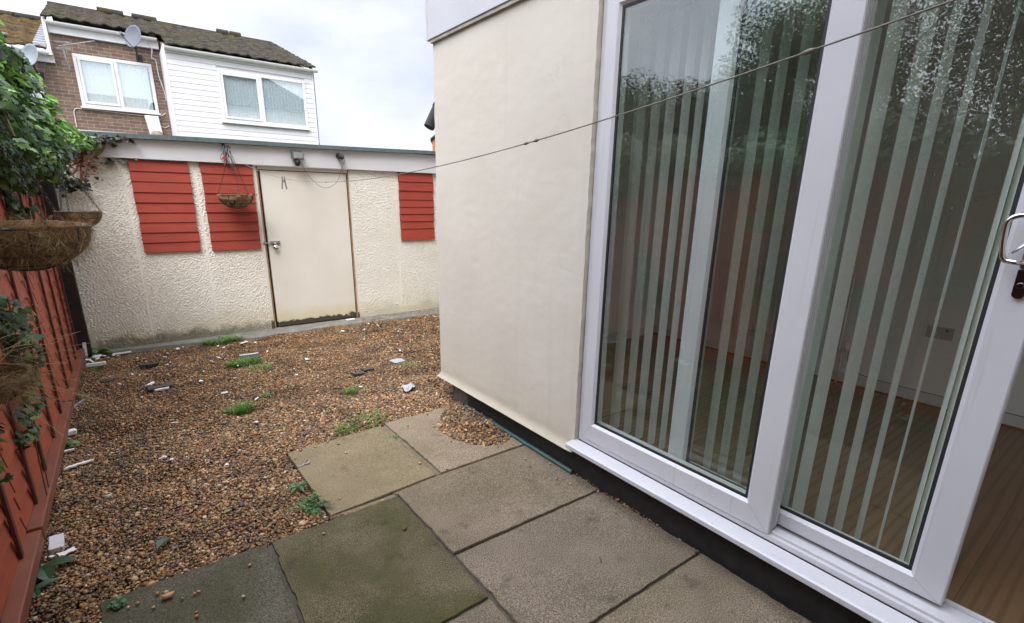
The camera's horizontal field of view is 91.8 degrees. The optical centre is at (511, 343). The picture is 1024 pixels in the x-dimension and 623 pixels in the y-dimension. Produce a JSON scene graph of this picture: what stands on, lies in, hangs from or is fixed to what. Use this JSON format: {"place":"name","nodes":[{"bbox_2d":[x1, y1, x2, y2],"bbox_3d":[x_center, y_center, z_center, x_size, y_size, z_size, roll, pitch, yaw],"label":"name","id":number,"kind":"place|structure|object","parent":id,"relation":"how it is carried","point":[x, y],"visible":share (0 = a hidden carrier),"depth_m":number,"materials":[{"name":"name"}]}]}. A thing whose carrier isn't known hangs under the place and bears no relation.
{"place":"outdoors","nodes":[
{"label":"outdoors","id":0,"kind":"place"},
{"bbox_2d":[0,20,117,219],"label":"ivy","id":1,"kind":"object","parent":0,"point":[27,121],"depth_m":2.69,"materials":[{"name":"green plant"}]},
{"bbox_2d":[0,0,434,169],"label":"sky","id":2,"kind":"structure","parent":0,"point":[373,60],"materials":[{"name":"white"}]},
{"bbox_2d":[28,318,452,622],"bbox_3d":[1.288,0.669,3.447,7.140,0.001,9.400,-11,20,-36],"label":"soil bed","id":3,"kind":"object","parent":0,"point":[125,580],"depth_m":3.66,"materials":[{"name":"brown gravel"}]},
{"bbox_2d":[0,180,92,622],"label":"fence","id":4,"kind":"object","parent":3,"relation":"on","point":[26,502],"visible":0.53,"depth_m":2.79,"materials":[{"name":"red wood"}]},
{"bbox_2d":[0,422,13,483],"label":"ivy","id":5,"kind":"object","parent":4,"relation":"attached to","point":[7,477],"visible":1,"depth_m":1.51,"materials":[{"name":"green plant"}]},
{"bbox_2d":[0,166,26,219],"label":"ivy","id":6,"kind":"object","parent":4,"relation":"attached to","point":[13,198],"visible":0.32,"depth_m":3.00,"materials":[{"name":"green plant"}]},
{"bbox_2d":[0,294,48,494],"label":"ivy","id":7,"kind":"object","parent":4,"relation":"attached to","point":[8,329],"visible":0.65,"depth_m":2.43,"materials":[{"name":"green plant"}]},
{"bbox_2d":[0,149,64,157],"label":"basket bracket","id":8,"kind":"object","parent":4,"relation":"attached to","point":[50,152],"visible":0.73,"depth_m":2.44,"materials":[{"name":"black metal"}]},
{"bbox_2d":[52,156,103,226],"bbox_3d":[-2.234,-0.757,2.532,0.211,0.380,0.217,-11,20,-36],"label":"hanging basket","id":9,"kind":"object","parent":8,"relation":"hanging from","point":[98,214],"visible":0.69,"depth_m":2.50,"materials":[{"name":"brown wicker"}]},
{"bbox_2d":[82,343,87,357],"bbox_3d":[-4.152,0.062,4.824,0.040,0.151,0.012,-11,20,-36],"label":"white strip","id":10,"kind":"object","parent":4,"relation":"attached to","point":[84,346],"visible":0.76,"depth_m":4.82,"materials":[{"name":"paint"}]},
{"bbox_2d":[85,347,110,356],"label":"weed","id":11,"kind":"object","parent":3,"relation":"on","point":[98,351],"visible":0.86,"depth_m":4.94,"materials":[{"name":"green plant"}]},
{"bbox_2d":[100,543,298,622],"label":"paving slab","id":12,"kind":"structure","parent":3,"relation":"on","point":[224,585],"depth_m":1.99,"materials":[{"name":"grey concrete"}]},
{"bbox_2d":[106,596,126,609],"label":"weed","id":13,"kind":"object","parent":12,"relation":"on","point":[117,602],"visible":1,"depth_m":1.94,"materials":[{"name":"green plant"}]},
{"bbox_2d":[159,591,174,598],"bbox_3d":[-1.373,1.004,1.975,0.054,0.022,0.029,-11,20,-36],"label":"loose pebble","id":14,"kind":"object","parent":12,"relation":"on","point":[168,595],"visible":1,"depth_m":1.97,"materials":[{"name":"beige stone"}]},
{"bbox_2d":[55,129,439,356],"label":"garage","id":15,"kind":"structure","parent":3,"relation":"on","point":[182,256],"depth_m":5.61,"materials":[{"name":"beige paint"}]},
{"bbox_2d":[54,131,135,197],"bbox_3d":[-3.880,-1.670,4.614,0.697,0.610,0.173,-9,19,-30],"label":"dead creeper","id":16,"kind":"object","parent":15,"relation":"attached to","point":[71,185],"visible":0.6,"depth_m":4.59,"materials":[{"name":"dry brown leaf"},{"name":"brown twig"}]},
{"bbox_2d":[117,158,127,164],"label":"ivy leaf","id":17,"kind":"object","parent":15,"relation":"attached to","point":[122,160],"visible":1,"depth_m":4.77,"materials":[{"name":"green plant"}]},
{"bbox_2d":[222,143,229,162],"bbox_3d":[-2.947,-1.985,5.130,0.022,0.212,0.278,-12,21,-38],"label":"basket bracket","id":18,"kind":"object","parent":15,"relation":"attached to","point":[227,146],"visible":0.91,"depth_m":5.19,"materials":[{"name":"black metal"}]},
{"bbox_2d":[217,150,253,208],"bbox_3d":[-2.908,-1.701,5.178,0.365,0.598,0.362,-11,20,-36],"label":"hanging basket","id":19,"kind":"object","parent":18,"relation":"hanging from","point":[237,201],"visible":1,"depth_m":5.13,"materials":[{"name":"brown wicker"}]},
{"bbox_2d":[291,151,303,165],"bbox_3d":[-2.431,-2.100,5.623,0.122,0.162,0.095,-11,20,-36],"label":"floodlight","id":20,"kind":"object","parent":15,"relation":"attached to","point":[296,155],"visible":1,"depth_m":5.59,"materials":[{"name":"grey plastic"}]},
{"bbox_2d":[259,170,355,326],"bbox_3d":[-2.470,-1.146,6.051,1.030,1.802,0.071,-11,20,-36],"label":"door","id":21,"kind":"structure","parent":15,"relation":"in","point":[312,269],"depth_m":6.04,"materials":[{"name":"beige paint"}]},
{"bbox_2d":[300,159,344,187],"bbox_3d":[-2.221,-2.021,5.857,0.524,0.344,0.015,-11,20,-36],"label":"cable","id":22,"kind":"object","parent":15,"relation":"attached to","point":[315,182],"visible":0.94,"depth_m":5.89,"materials":[{"name":"black plastic"}]},
{"bbox_2d":[336,153,343,159],"bbox_3d":[-2.037,-2.227,5.891,0.104,0.072,0.068,13,20,35],"label":"sensor lamp","id":23,"kind":"object","parent":15,"relation":"attached to","point":[339,156],"visible":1,"depth_m":5.87,"materials":[{"name":"black plastic"}]},
{"bbox_2d":[220,0,955,182],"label":"clothes line","id":24,"kind":"object","parent":15,"relation":"attached to","point":[808,51],"visible":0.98,"depth_m":0.97,"materials":[{"name":"grey fabric"}]},
{"bbox_2d":[281,176,286,188],"bbox_3d":[-1.657,-1.169,3.602,0.040,0.090,0.012,-6,18,-23],"label":"clothes peg","id":25,"kind":"object","parent":24,"relation":"attached to","point":[284,180],"visible":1,"depth_m":3.60,"materials":[{"name":"grey plastic"}]},
{"bbox_2d":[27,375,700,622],"bbox_3d":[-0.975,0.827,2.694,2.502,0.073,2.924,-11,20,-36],"label":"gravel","id":26,"kind":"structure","parent":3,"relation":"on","point":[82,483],"depth_m":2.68,"materials":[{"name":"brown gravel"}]},
{"bbox_2d":[32,578,59,597],"bbox_3d":[-1.949,0.984,2.008,0.144,0.013,0.109,0,16,-2],"label":"weed","id":27,"kind":"object","parent":26,"relation":"on","point":[36,591],"visible":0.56,"depth_m":2.02,"materials":[{"name":"green plant"}]},
{"bbox_2d":[48,533,64,553],"bbox_3d":[-2.074,0.910,2.260,0.054,0.030,0.106,-9,24,-39],"label":"white block","id":28,"kind":"object","parent":26,"relation":"on","point":[56,542],"depth_m":2.25,"materials":[{"name":"white stone"}]},
{"bbox_2d":[37,556,76,580],"bbox_3d":[-2.002,0.951,2.109,0.198,0.018,0.141,1,16,1],"label":"weed","id":29,"kind":"object","parent":26,"relation":"on","point":[46,571],"visible":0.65,"depth_m":2.11,"materials":[{"name":"green plant"}]},
{"bbox_2d":[56,546,76,556],"bbox_3d":[-1.981,0.925,2.209,0.037,0.006,0.068,14,14,22],"label":"plaster flake","id":30,"kind":"object","parent":26,"relation":"on","point":[66,552],"visible":1,"depth_m":2.20,"materials":[{"name":"white paint"}]},
{"bbox_2d":[63,459,93,469],"bbox_3d":[-2.553,0.710,2.923,0.027,0.009,0.143,16,22,34],"label":"plaster flake","id":31,"kind":"object","parent":26,"relation":"on","point":[77,464],"visible":1,"depth_m":2.92,"materials":[{"name":"white paint"}]},
{"bbox_2d":[156,537,169,547],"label":"fallen leaf","id":32,"kind":"object","parent":26,"relation":"on","point":[160,542],"visible":1,"depth_m":2.28,"materials":[{"name":"green plant"}]},
{"bbox_2d":[287,481,308,492],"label":"weed","id":33,"kind":"object","parent":26,"relation":"on","point":[296,485],"visible":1,"depth_m":2.74,"materials":[{"name":"green plant"}]},
{"bbox_2d":[286,491,333,515],"bbox_3d":[-1.021,0.819,2.563,0.210,0.047,0.196,2,16,3],"label":"weed","id":34,"kind":"object","parent":26,"relation":"on","point":[311,505],"visible":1,"depth_m":2.55,"materials":[{"name":"green plant"}]},
{"bbox_2d":[334,424,356,435],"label":"grass tuft","id":35,"kind":"object","parent":26,"relation":"on","point":[344,427],"visible":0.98,"depth_m":3.42,"materials":[{"name":"green plant"}]},
{"bbox_2d":[342,385,359,394],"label":"grass tuft","id":36,"kind":"object","parent":26,"relation":"on","point":[349,390],"visible":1,"depth_m":4.13,"materials":[{"name":"green plant"}]},
{"bbox_2d":[331,407,389,432],"bbox_3d":[-1.049,0.553,3.568,0.450,0.040,0.327,-57,59,-71],"label":"grass tuft","id":37,"kind":"object","parent":26,"relation":"on","point":[362,415],"visible":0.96,"depth_m":3.57,"materials":[{"name":"green plant"}]},
{"bbox_2d":[400,383,414,391],"bbox_3d":[-0.873,0.360,4.173,0.194,0.028,0.109,-33,37,-62],"label":"plastic wrapper","id":38,"kind":"object","parent":26,"relation":"on","point":[407,387],"visible":1,"depth_m":4.16,"materials":[{"name":"white plastic"}]},
{"bbox_2d":[268,441,699,622],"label":"joint filling","id":39,"kind":"object","parent":3,"relation":"on","point":[293,599],"visible":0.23,"depth_m":2.11,"materials":[{"name":"grey concrete"}]},
{"bbox_2d":[288,426,434,519],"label":"paving slab","id":40,"kind":"structure","parent":39,"relation":"on","point":[372,464],"depth_m":2.94,"materials":[{"name":"beige concrete"}]},
{"bbox_2d":[272,496,487,622],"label":"paving slab","id":41,"kind":"structure","parent":39,"relation":"on","point":[375,563],"depth_m":2.14,"materials":[{"name":"concrete"}]},
{"bbox_2d":[332,426,518,518],"bbox_3d":[-0.391,0.966,2.284,1.032,0.036,2.619,1,16,-1],"label":"mortar joint","id":42,"kind":"object","parent":39,"relation":"on","point":[413,452],"visible":0.45,"depth_m":2.96,"materials":[{"name":"grey concrete"}]},
{"bbox_2d":[385,404,523,473],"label":"paving slab","id":43,"kind":"structure","parent":39,"relation":"on","point":[421,437],"depth_m":3.26,"materials":[{"name":"beige concrete"}]},
{"bbox_2d":[436,402,510,445],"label":"gravel","id":44,"kind":"structure","parent":43,"relation":"on","point":[454,430],"depth_m":3.44,"materials":[{"name":"brown gravel"}]},
{"bbox_2d":[464,404,573,473],"bbox_3d":[-0.002,0.616,3.375,0.029,0.030,1.190,-11,20,-35],"label":"green pipe","id":45,"kind":"object","parent":43,"relation":"on","point":[545,455],"visible":0.93,"depth_m":3.20,"materials":[{"name":"plastic"}]},
{"bbox_2d":[449,599,510,622],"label":"paving slab","id":46,"kind":"structure","parent":39,"relation":"on","point":[488,611],"depth_m":1.93,"materials":[{"name":"beige concrete"}]},
{"bbox_2d":[398,445,598,555],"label":"paving slab","id":47,"kind":"structure","parent":39,"relation":"on","point":[463,510],"depth_m":2.69,"materials":[{"name":"beige concrete"}]},
{"bbox_2d":[456,491,698,622],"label":"paving slab","id":48,"kind":"structure","parent":39,"relation":"on","point":[550,568],"depth_m":2.22,"materials":[{"name":"grey concrete"}]},
{"bbox_2d":[598,554,811,622],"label":"paving slab","id":49,"kind":"structure","parent":39,"relation":"on","point":[702,588],"depth_m":2.00,"materials":[{"name":"beige concrete"}]},
{"bbox_2d":[424,0,1023,622],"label":"house","id":50,"kind":"structure","parent":3,"relation":"on","point":[530,246],"depth_m":2.68,"materials":[{"name":"paint"}]},
{"bbox_2d":[708,258,855,382],"bbox_3d":[2.199,-0.246,4.254,0.061,0.865,1.280,-11,20,-36],"label":"radiator","id":51,"kind":"object","parent":50,"relation":"attached to","point":[720,283],"visible":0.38,"depth_m":4.30,"materials":[{"name":"metal"}]},
{"bbox_2d":[610,0,1023,562],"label":"vertical blind","id":52,"kind":"object","parent":50,"relation":"hanging from","point":[661,9],"visible":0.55,"depth_m":1.97,"materials":[{"name":"grey fabric"}]},
{"bbox_2d":[847,352,1022,416],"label":"skirting board","id":53,"kind":"object","parent":50,"relation":"attached to","point":[920,391],"visible":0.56,"depth_m":3.57,"materials":[{"name":"white wood"}]},
{"bbox_2d":[925,325,954,340],"bbox_3d":[2.927,-0.075,3.394,0.012,0.086,0.146,-11,20,-36],"label":"wall socket","id":54,"kind":"object","parent":50,"relation":"attached to","point":[945,333],"depth_m":3.38,"materials":[{"name":"grey plastic"}]},
{"bbox_2d":[64,308,452,449],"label":"gravel","id":55,"kind":"structure","parent":0,"point":[295,354],"depth_m":4.49,"materials":[{"name":"brown gravel"}]},
{"bbox_2d":[68,428,76,435],"bbox_3d":[-2.932,0.586,3.296,0.041,0.030,0.061,16,16,27],"label":"white lump","id":56,"kind":"object","parent":55,"relation":"on","point":[72,431],"visible":0.59,"depth_m":3.29,"materials":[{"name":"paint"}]},
{"bbox_2d":[65,440,82,448],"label":"weed","id":57,"kind":"object","parent":55,"relation":"on","point":[67,445],"visible":0.27,"depth_m":3.12,"materials":[{"name":"green plant"}]},
{"bbox_2d":[86,361,105,366],"bbox_3d":[-3.860,0.190,4.603,0.146,0.030,0.029,-10,19,-33],"label":"white bar","id":58,"kind":"object","parent":55,"relation":"on","point":[95,364],"visible":1,"depth_m":4.59,"materials":[{"name":"paint"}]},
{"bbox_2d":[99,377,118,382],"bbox_3d":[-3.448,0.310,4.259,0.066,0.012,0.135,10,18,28],"label":"dark block","id":59,"kind":"object","parent":55,"relation":"on","point":[108,380],"depth_m":4.24,"materials":[{"name":"black stone"}]},
{"bbox_2d":[139,361,158,367],"bbox_3d":[-3.386,0.194,4.627,0.149,0.028,0.071,-14,25,-41],"label":"dark block","id":60,"kind":"object","parent":55,"relation":"on","point":[148,364],"depth_m":4.61,"materials":[{"name":"black stone"}]},
{"bbox_2d":[146,381,172,391],"bbox_3d":[-2.931,0.352,4.120,0.170,0.026,0.120,-14,22,-41],"label":"dark block","id":61,"kind":"object","parent":55,"relation":"on","point":[150,388],"depth_m":4.09,"materials":[{"name":"black stone"}]},
{"bbox_2d":[154,387,168,390],"bbox_3d":[-2.868,0.369,4.064,0.102,0.014,0.018,-14,22,-42],"label":"white bar","id":62,"kind":"object","parent":55,"relation":"on","point":[164,388],"visible":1,"depth_m":4.06,"materials":[{"name":"paint"}]},
{"bbox_2d":[197,334,248,345],"bbox_3d":[-3.177,-0.038,5.417,0.612,0.071,0.363,-11,20,-36],"label":"grass tuft","id":63,"kind":"object","parent":55,"relation":"on","point":[224,340],"visible":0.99,"depth_m":5.42,"materials":[{"name":"green plant"}]},
{"bbox_2d":[218,405,244,414],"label":"grass tuft","id":64,"kind":"object","parent":55,"relation":"on","point":[230,409],"visible":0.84,"depth_m":3.70,"materials":[{"name":"green plant"}]},
{"bbox_2d":[221,400,259,415],"bbox_3d":[-2.025,0.481,3.712,0.275,0.067,0.251,-4,17,-15],"label":"grass tuft","id":65,"kind":"object","parent":55,"relation":"on","point":[243,410],"visible":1,"depth_m":3.73,"materials":[{"name":"green plant"}]},
{"bbox_2d":[218,355,266,368],"bbox_3d":[-2.554,0.171,4.753,0.484,0.062,0.320,-11,20,-36],"label":"grass tuft","id":66,"kind":"object","parent":55,"relation":"on","point":[247,361],"visible":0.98,"depth_m":4.76,"materials":[{"name":"green plant"}]},
{"bbox_2d":[240,353,259,359],"bbox_3d":[-2.577,0.127,4.881,0.179,0.014,0.085,-9,33,-30],"label":"broken tile","id":67,"kind":"object","parent":55,"relation":"on","point":[252,355],"visible":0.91,"depth_m":4.88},
{"bbox_2d":[246,361,276,370],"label":"grass tuft","id":68,"kind":"object","parent":55,"relation":"on","point":[264,366],"visible":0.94,"depth_m":4.66,"materials":[{"name":"green plant"}]},
{"bbox_2d":[260,391,274,397],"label":"grass tuft","id":69,"kind":"object","parent":55,"relation":"on","point":[266,393],"visible":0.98,"depth_m":4.02,"materials":[{"name":"green plant"}]},
{"bbox_2d":[350,371,364,375],"bbox_3d":[-1.398,0.268,4.499,0.066,0.016,0.122,23,21,40],"label":"black scrap","id":70,"kind":"object","parent":55,"relation":"on","point":[357,373],"visible":1,"depth_m":4.48,"materials":[{"name":"black plastic"}]},
{"bbox_2d":[360,367,373,371],"bbox_3d":[-1.349,0.234,4.620,0.076,0.016,0.126,16,16,27],"label":"black scrap","id":71,"kind":"object","parent":55,"relation":"on","point":[367,369],"visible":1,"depth_m":4.60,"materials":[{"name":"black plastic"}]},
{"bbox_2d":[389,358,404,362],"bbox_3d":[-1.125,0.163,4.865,0.098,0.004,0.142,23,23,37],"label":"plastic scrap","id":72,"kind":"object","parent":55,"relation":"on","point":[397,360],"visible":1,"depth_m":4.86,"materials":[{"name":"white plastic"}]},
{"bbox_2d":[400,361,417,366],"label":"grass tuft","id":73,"kind":"object","parent":55,"relation":"on","point":[409,363],"visible":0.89,"depth_m":4.80,"materials":[{"name":"green plant"}]},
{"bbox_2d":[430,135,434,150],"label":"distant house","id":74,"kind":"structure","parent":0,"point":[432,139],"depth_m":23.07,"materials":[{"name":"orange brick"}]},
{"label":"ground","id":75,"kind":"structure","parent":0,"visible":0},
{"bbox_2d":[0,10,64,124],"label":"brick house","id":76,"kind":"structure","parent":75,"relation":"on","point":[23,29],"depth_m":11.03,"materials":[{"name":"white brick"}]},
{"bbox_2d":[19,43,43,79],"bbox_3d":[-10.224,-6.009,10.486,0.380,0.647,0.654,-11,20,-36],"label":"satellite dish","id":77,"kind":"object","parent":76,"relation":"attached to","point":[29,51],"visible":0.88,"depth_m":10.50,"materials":[{"name":"white metal"}]},
{"bbox_2d":[30,73,43,102],"bbox_3d":[-10.710,-5.318,10.722,0.950,1.090,0.070,-11,20,-36],"label":"window","id":78,"kind":"structure","parent":76,"relation":"in","point":[39,95],"depth_m":10.91,"materials":[{"name":"white plastic"}]},
{"bbox_2d":[44,62,47,93],"bbox_3d":[-10.233,-5.827,10.923,0.124,0.952,0.023,-11,20,-36],"label":"cable","id":79,"kind":"object","parent":76,"relation":"attached to","point":[45,76],"visible":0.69,"depth_m":10.89,"materials":[{"name":"black plastic"}]},
{"bbox_2d":[39,1,171,135],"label":"brick house","id":80,"kind":"structure","parent":75,"relation":"on","point":[109,72],"depth_m":11.55,"materials":[{"name":"brown brick"}]},
{"bbox_2d":[56,40,93,70],"bbox_3d":[-9.550,-6.355,10.879,0.743,0.609,0.296,1,16,0],"label":"tv aerial","id":81,"kind":"object","parent":80,"relation":"attached to","point":[62,47],"visible":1,"depth_m":10.81,"materials":[{"name":"metal"}]},
{"bbox_2d":[72,53,160,114],"bbox_3d":[-9.237,-6.050,11.622,1.508,1.120,0.110,-11,20,-36],"label":"window","id":82,"kind":"structure","parent":80,"relation":"in","point":[107,84],"depth_m":11.60,"materials":[{"name":"white plastic"}]},
{"bbox_2d":[74,108,165,126],"bbox_3d":[-9.281,-5.262,11.853,1.784,0.676,0.019,-11,20,-36],"label":"cable","id":83,"kind":"object","parent":80,"relation":"attached to","point":[107,111],"visible":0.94,"depth_m":11.56,"materials":[{"name":"white plastic"}]},
{"bbox_2d":[119,25,142,62],"bbox_3d":[-8.701,-6.911,11.325,0.414,0.687,0.767,-11,20,-36],"label":"satellite dish","id":84,"kind":"object","parent":80,"relation":"on","point":[131,36],"visible":1,"depth_m":11.29,"materials":[{"name":"grey metal"}]},
{"bbox_2d":[144,115,162,134],"bbox_3d":[-8.709,-5.302,12.081,0.320,0.485,0.348,-11,20,-36],"label":"vent cover","id":85,"kind":"object","parent":80,"relation":"attached to","point":[153,125],"visible":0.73,"depth_m":12.05,"materials":[{"name":"white plastic"}]},
{"bbox_2d":[147,40,166,100],"bbox_3d":[-8.542,-6.566,11.928,0.209,1.290,0.019,-11,20,-36],"label":"cable","id":86,"kind":"object","parent":80,"relation":"attached to","point":[157,69],"visible":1,"depth_m":11.92,"materials":[{"name":"white plastic"}]},
{"bbox_2d":[52,16,319,167],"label":"white clad house","id":87,"kind":"structure","parent":75,"relation":"on","point":[222,84],"depth_m":12.35,"materials":[{"name":"plastic"}]},
{"bbox_2d":[216,68,310,130],"bbox_3d":[-6.243,-6.141,12.555,2.080,1.190,0.110,-11,20,-36],"label":"window","id":88,"kind":"structure","parent":87,"relation":"in","point":[245,98],"depth_m":12.53,"materials":[{"name":"white plastic"}]},
{"bbox_3d":[-1.551,-0.768,1.188,0.283,0.160,0.024,-11,20,-36],"label":"basket bracket","id":89,"kind":"object","parent":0,"visible":0},
{"bbox_2d":[0,122,103,292],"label":"hanging basket","id":90,"kind":"object","parent":89,"relation":"hanging from","point":[33,245],"visible":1,"depth_m":1.39,"materials":[{"name":"brown wicker"}]},
{"bbox_3d":[-1.614,-0.201,1.311,0.148,0.160,0.024,-11,20,-36],"label":"basket bracket","id":91,"kind":"object","parent":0,"visible":0},
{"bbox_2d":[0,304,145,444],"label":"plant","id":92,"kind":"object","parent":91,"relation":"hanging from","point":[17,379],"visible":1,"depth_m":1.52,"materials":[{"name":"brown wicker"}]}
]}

